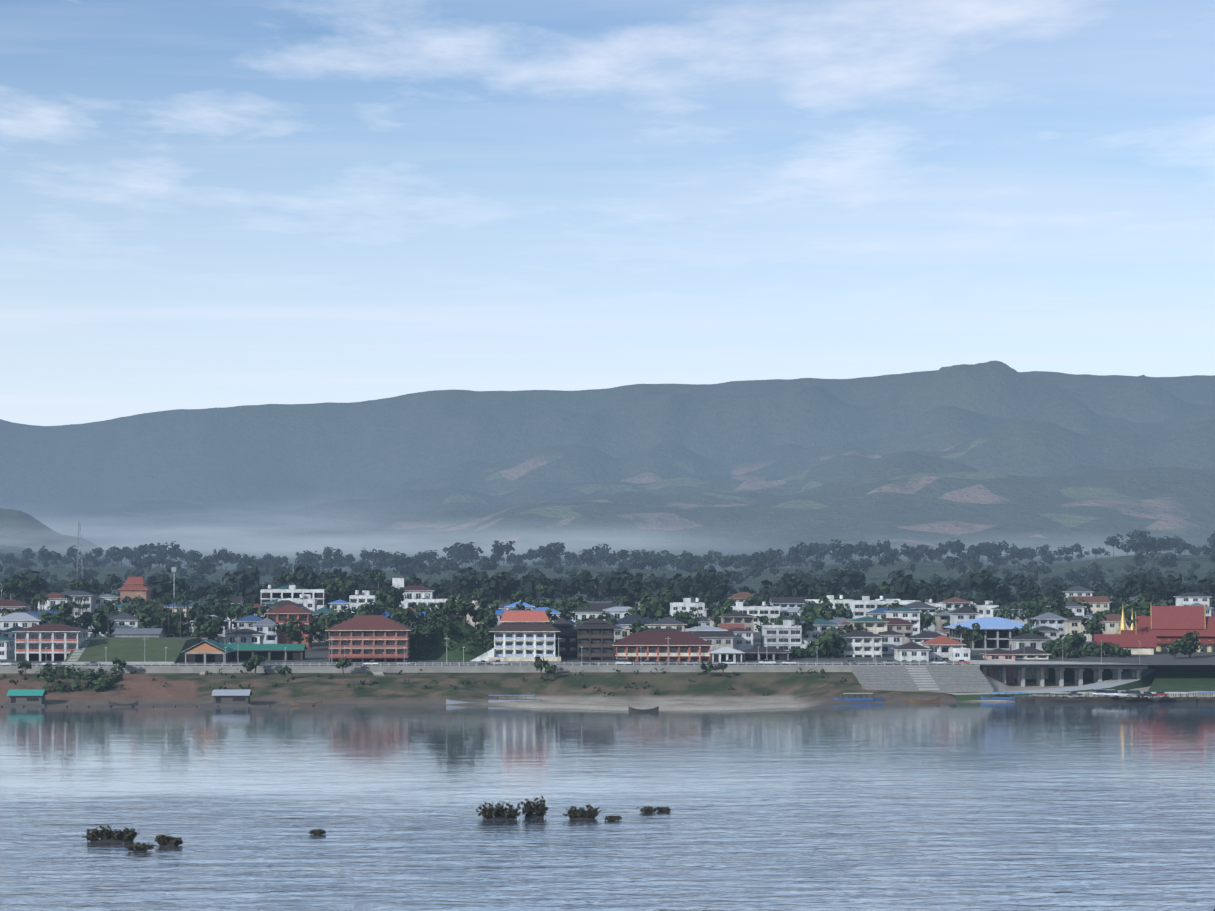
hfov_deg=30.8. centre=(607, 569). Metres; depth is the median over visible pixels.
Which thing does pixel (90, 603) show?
infill house
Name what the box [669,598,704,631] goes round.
building
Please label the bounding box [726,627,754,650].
infill house
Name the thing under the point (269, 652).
green shed
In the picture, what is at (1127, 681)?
ramp road
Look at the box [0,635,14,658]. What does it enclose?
house
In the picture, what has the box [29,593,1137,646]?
palm trees
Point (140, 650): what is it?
levee grass
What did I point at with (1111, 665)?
plain ground
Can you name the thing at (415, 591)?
house
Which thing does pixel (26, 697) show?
green float house
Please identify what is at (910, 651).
house
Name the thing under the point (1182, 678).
temple slope grass
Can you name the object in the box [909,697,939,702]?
boat
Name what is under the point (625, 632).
yellow house
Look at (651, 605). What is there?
town trees
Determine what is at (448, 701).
boat
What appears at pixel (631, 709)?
boat
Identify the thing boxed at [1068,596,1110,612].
infill house
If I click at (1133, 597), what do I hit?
infill house
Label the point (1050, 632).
infill house
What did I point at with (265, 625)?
infill house
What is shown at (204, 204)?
sky
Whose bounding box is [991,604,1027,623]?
infill house
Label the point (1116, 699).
boat
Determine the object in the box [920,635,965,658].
red roof house
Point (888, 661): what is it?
car
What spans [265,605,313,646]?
red guesthouse
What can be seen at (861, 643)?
house
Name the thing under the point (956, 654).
white house
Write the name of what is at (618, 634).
infill house
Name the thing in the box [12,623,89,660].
hotel
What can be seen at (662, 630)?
dark roofs
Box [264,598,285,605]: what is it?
infill house
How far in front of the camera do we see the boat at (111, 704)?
605.28 m
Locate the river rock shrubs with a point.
(501, 812)
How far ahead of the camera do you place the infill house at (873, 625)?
725.69 m
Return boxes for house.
[0,613,43,629]
[0,626,23,638]
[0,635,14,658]
[4,690,47,705]
[13,612,51,617]
[61,591,97,617]
[74,614,114,638]
[106,613,140,636]
[114,603,134,615]
[164,600,207,636]
[164,629,191,636]
[190,615,230,643]
[200,635,226,644]
[202,596,243,628]
[209,689,253,705]
[225,629,264,643]
[234,615,263,629]
[252,618,280,643]
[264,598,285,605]
[267,600,305,610]
[312,607,339,641]
[381,612,425,617]
[487,604,509,609]
[520,590,547,604]
[587,603,617,609]
[608,623,624,652]
[614,624,631,637]
[651,617,686,631]
[684,625,727,632]
[692,616,709,627]
[719,612,755,647]
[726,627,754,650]
[728,592,757,604]
[769,597,805,609]
[797,619,838,648]
[799,617,849,633]
[838,620,848,632]
[839,630,884,656]
[847,616,889,633]
[866,608,891,618]
[876,629,904,653]
[882,618,915,643]
[884,607,921,634]
[891,642,931,660]
[904,601,938,632]
[907,632,951,645]
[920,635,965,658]
[933,610,952,632]
[936,629,948,636]
[938,597,972,609]
[948,606,980,624]
[948,648,970,660]
[980,648,1017,682]
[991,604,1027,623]
[1010,646,1051,678]
[1029,626,1060,642]
[1031,612,1067,638]
[1046,601,1085,616]
[1060,586,1093,598]
[1065,615,1091,640]
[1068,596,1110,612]
[1084,613,1091,618]
[1092,614,1128,635]
[1110,594,1138,604]
[1173,592,1210,605]
[1188,603,1211,615]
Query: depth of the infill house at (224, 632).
779.56 m
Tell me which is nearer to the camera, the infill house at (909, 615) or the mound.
the mound
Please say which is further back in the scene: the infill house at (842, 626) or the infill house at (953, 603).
the infill house at (953, 603)
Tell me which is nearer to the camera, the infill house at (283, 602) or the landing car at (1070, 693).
the landing car at (1070, 693)
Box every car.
[85,661,100,664]
[364,660,377,663]
[396,660,410,663]
[615,658,629,664]
[759,659,775,663]
[782,660,796,663]
[883,660,897,663]
[931,660,946,662]
[955,660,969,662]
[1066,691,1082,695]
[1092,689,1105,695]
[1103,689,1117,695]
[1114,691,1127,696]
[1126,690,1141,696]
[1137,691,1155,696]
[1152,691,1168,696]
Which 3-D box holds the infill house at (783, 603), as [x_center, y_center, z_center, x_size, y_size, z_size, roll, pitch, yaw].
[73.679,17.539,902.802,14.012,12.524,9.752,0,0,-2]
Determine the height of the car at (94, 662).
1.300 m
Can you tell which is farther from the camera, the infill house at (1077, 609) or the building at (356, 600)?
the infill house at (1077, 609)
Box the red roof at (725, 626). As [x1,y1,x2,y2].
[717,623,744,629]
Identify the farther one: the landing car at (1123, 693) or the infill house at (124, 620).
the infill house at (124, 620)
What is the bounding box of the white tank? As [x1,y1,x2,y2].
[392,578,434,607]
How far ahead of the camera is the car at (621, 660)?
666.99 m
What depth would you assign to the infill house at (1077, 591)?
962.11 m
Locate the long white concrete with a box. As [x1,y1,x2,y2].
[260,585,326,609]
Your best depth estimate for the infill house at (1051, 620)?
762.09 m
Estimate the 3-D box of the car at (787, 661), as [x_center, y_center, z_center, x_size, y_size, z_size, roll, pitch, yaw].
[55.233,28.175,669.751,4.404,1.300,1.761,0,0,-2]
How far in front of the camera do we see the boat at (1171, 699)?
625.22 m
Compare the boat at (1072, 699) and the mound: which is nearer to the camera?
the boat at (1072, 699)
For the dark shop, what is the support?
on the town ground at (318, 653)
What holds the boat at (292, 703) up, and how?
on the river water
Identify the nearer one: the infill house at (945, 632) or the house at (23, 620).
the house at (23, 620)
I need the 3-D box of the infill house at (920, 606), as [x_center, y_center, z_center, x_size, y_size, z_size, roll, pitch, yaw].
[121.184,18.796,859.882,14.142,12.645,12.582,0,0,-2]
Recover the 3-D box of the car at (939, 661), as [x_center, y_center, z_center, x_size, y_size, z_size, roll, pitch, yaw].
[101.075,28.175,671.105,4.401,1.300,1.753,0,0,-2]
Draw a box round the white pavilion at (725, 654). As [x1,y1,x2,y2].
[708,647,744,661]
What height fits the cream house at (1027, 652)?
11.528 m
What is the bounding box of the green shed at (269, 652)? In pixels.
[222,644,306,660]
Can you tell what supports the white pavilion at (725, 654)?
on the town ground at (318, 653)
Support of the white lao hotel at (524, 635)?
on the town ground at (318, 653)
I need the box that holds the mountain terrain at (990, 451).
[0,361,1214,600]
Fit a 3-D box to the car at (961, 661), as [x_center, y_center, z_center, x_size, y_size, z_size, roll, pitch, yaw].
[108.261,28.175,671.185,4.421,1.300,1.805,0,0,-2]
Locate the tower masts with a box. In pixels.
[0,521,934,665]
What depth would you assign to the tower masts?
672.72 m
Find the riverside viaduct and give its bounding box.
[968,638,1147,686]
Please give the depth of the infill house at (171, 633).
754.93 m
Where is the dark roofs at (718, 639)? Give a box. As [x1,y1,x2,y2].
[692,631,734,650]
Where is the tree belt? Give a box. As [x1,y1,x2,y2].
[0,529,1214,618]
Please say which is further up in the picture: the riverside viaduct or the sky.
the sky
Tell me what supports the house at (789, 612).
on the town ground at (318, 653)
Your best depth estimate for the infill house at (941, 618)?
823.10 m
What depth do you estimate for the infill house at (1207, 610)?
857.40 m
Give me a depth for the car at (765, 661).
668.70 m
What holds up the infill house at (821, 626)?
on the town ground at (318, 653)
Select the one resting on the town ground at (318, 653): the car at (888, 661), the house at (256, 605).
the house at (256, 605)
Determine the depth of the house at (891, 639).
723.38 m
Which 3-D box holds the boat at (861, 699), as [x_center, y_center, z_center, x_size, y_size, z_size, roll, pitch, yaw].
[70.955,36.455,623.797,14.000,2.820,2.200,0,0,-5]
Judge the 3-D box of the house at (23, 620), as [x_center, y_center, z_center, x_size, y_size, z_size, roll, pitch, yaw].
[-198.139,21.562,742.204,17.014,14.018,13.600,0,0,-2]
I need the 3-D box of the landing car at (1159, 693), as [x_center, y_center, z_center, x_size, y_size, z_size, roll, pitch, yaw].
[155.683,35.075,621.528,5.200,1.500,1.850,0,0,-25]
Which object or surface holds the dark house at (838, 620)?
on the town ground at (318, 653)
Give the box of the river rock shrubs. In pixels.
[82,796,670,851]
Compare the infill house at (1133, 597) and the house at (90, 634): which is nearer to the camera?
the house at (90, 634)
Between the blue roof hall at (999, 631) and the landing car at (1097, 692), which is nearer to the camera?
the landing car at (1097, 692)
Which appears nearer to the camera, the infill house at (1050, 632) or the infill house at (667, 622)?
the infill house at (1050, 632)
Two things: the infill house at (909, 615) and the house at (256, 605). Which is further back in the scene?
the house at (256, 605)
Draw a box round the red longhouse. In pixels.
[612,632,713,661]
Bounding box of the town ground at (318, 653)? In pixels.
[0,601,1214,664]
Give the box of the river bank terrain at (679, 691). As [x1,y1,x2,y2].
[0,672,1214,711]
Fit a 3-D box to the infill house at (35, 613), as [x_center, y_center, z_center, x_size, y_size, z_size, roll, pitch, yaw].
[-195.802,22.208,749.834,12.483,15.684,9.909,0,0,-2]
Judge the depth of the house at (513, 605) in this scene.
802.18 m
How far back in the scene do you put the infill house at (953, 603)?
900.97 m
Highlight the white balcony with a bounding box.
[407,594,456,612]
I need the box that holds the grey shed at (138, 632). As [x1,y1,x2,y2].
[113,628,164,636]
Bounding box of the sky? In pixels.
[0,0,1214,425]
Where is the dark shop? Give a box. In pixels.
[741,647,790,659]
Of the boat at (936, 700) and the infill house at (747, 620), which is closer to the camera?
the boat at (936, 700)
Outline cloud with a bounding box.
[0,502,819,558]
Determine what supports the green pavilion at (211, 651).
on the town ground at (318, 653)
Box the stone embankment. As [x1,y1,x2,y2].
[851,666,992,692]
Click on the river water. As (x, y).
(1030, 806)
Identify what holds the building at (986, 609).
on the town ground at (318, 653)
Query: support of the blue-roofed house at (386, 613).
on the town ground at (318, 653)
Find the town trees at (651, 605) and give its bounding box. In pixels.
[0,568,1202,696]
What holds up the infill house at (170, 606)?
on the town ground at (318, 653)
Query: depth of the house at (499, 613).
766.82 m
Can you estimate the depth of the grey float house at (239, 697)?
609.67 m
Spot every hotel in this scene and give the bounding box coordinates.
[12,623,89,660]
[325,615,413,661]
[472,610,560,660]
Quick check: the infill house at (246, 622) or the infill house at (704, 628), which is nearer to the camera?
the infill house at (704, 628)
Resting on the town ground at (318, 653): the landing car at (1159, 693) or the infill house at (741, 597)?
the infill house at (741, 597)
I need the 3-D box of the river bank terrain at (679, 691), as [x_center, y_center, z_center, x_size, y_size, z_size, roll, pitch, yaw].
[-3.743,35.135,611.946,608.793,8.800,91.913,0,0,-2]
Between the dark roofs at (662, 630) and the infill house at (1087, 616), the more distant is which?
the infill house at (1087, 616)
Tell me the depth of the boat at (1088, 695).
627.85 m
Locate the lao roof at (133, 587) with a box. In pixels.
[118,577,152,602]
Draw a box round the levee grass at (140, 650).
[62,637,200,663]
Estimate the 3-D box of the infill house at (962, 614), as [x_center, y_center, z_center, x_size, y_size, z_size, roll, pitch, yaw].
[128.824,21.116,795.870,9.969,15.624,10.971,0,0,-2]
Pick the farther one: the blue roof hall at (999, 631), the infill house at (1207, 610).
the infill house at (1207, 610)
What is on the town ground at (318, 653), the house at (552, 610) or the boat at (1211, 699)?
the house at (552, 610)
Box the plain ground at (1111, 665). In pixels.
[1008,665,1214,665]
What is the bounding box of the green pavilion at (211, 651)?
[181,639,233,663]
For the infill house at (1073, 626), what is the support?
on the town ground at (318, 653)
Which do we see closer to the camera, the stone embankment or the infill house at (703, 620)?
the stone embankment
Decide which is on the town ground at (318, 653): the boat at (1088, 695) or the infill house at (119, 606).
the infill house at (119, 606)
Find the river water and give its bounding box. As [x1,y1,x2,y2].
[0,702,1214,910]
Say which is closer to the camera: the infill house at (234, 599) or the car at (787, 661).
the car at (787, 661)
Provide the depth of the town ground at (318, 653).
689.79 m
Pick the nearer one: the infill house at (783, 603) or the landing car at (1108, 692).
the landing car at (1108, 692)
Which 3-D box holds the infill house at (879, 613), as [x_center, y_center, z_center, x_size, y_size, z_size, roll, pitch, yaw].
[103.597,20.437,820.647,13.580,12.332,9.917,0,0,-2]
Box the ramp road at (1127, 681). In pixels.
[947,669,1157,700]
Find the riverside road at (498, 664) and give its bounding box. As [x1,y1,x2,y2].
[0,663,978,665]
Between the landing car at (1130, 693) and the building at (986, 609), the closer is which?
the landing car at (1130, 693)
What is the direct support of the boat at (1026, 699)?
on the river water
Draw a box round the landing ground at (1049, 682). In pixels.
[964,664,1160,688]
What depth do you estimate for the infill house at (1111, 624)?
828.91 m
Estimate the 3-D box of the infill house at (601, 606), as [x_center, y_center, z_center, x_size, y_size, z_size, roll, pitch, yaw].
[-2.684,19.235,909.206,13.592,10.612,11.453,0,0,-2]
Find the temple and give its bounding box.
[1094,602,1214,654]
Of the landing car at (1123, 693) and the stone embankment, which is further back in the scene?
the stone embankment
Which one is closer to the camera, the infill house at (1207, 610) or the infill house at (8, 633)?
the infill house at (8, 633)
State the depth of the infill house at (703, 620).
828.98 m
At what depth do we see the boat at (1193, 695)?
628.05 m
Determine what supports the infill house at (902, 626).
on the town ground at (318, 653)
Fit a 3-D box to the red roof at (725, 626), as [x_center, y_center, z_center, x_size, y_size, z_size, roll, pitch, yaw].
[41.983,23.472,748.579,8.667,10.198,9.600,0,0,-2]
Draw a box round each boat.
[109,701,137,706]
[290,700,322,705]
[446,695,539,704]
[628,706,658,711]
[833,693,882,701]
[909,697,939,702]
[980,692,1035,700]
[1015,692,1067,701]
[1035,693,1094,701]
[1064,692,1118,697]
[1085,692,1147,701]
[1136,692,1195,701]
[1163,692,1208,697]
[1187,692,1214,701]
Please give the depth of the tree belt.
1665.54 m
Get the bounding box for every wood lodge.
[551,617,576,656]
[573,618,617,659]
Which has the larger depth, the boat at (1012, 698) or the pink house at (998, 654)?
the pink house at (998, 654)
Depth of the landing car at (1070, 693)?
624.77 m
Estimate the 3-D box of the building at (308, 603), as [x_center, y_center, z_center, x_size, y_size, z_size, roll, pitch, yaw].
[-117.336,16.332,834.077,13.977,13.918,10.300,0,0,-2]
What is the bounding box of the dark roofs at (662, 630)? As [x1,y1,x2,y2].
[642,628,681,631]
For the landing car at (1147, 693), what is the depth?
618.40 m
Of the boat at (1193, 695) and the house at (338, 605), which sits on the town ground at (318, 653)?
the house at (338, 605)
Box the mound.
[411,619,488,659]
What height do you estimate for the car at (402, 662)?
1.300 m
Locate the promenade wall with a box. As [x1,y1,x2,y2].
[0,662,979,674]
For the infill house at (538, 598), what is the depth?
949.71 m
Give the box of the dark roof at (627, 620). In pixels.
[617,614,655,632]
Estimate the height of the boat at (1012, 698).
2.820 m
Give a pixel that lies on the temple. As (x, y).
(1158, 628)
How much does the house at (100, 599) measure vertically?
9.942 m
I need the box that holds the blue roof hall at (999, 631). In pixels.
[944,617,1035,649]
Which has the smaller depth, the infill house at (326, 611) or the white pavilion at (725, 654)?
the white pavilion at (725, 654)
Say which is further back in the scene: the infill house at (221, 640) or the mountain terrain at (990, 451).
the mountain terrain at (990, 451)
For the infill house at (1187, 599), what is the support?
on the town ground at (318, 653)
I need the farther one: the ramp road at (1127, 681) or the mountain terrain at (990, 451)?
the mountain terrain at (990, 451)
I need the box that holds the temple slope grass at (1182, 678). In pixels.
[1148,666,1214,691]
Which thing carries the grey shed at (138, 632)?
on the town ground at (318, 653)
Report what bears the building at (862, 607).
on the town ground at (318, 653)
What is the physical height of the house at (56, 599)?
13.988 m
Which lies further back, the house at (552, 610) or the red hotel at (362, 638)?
the house at (552, 610)
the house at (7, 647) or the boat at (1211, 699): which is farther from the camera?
the house at (7, 647)
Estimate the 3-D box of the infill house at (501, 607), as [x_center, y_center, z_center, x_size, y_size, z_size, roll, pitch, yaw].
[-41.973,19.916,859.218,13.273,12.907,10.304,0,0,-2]

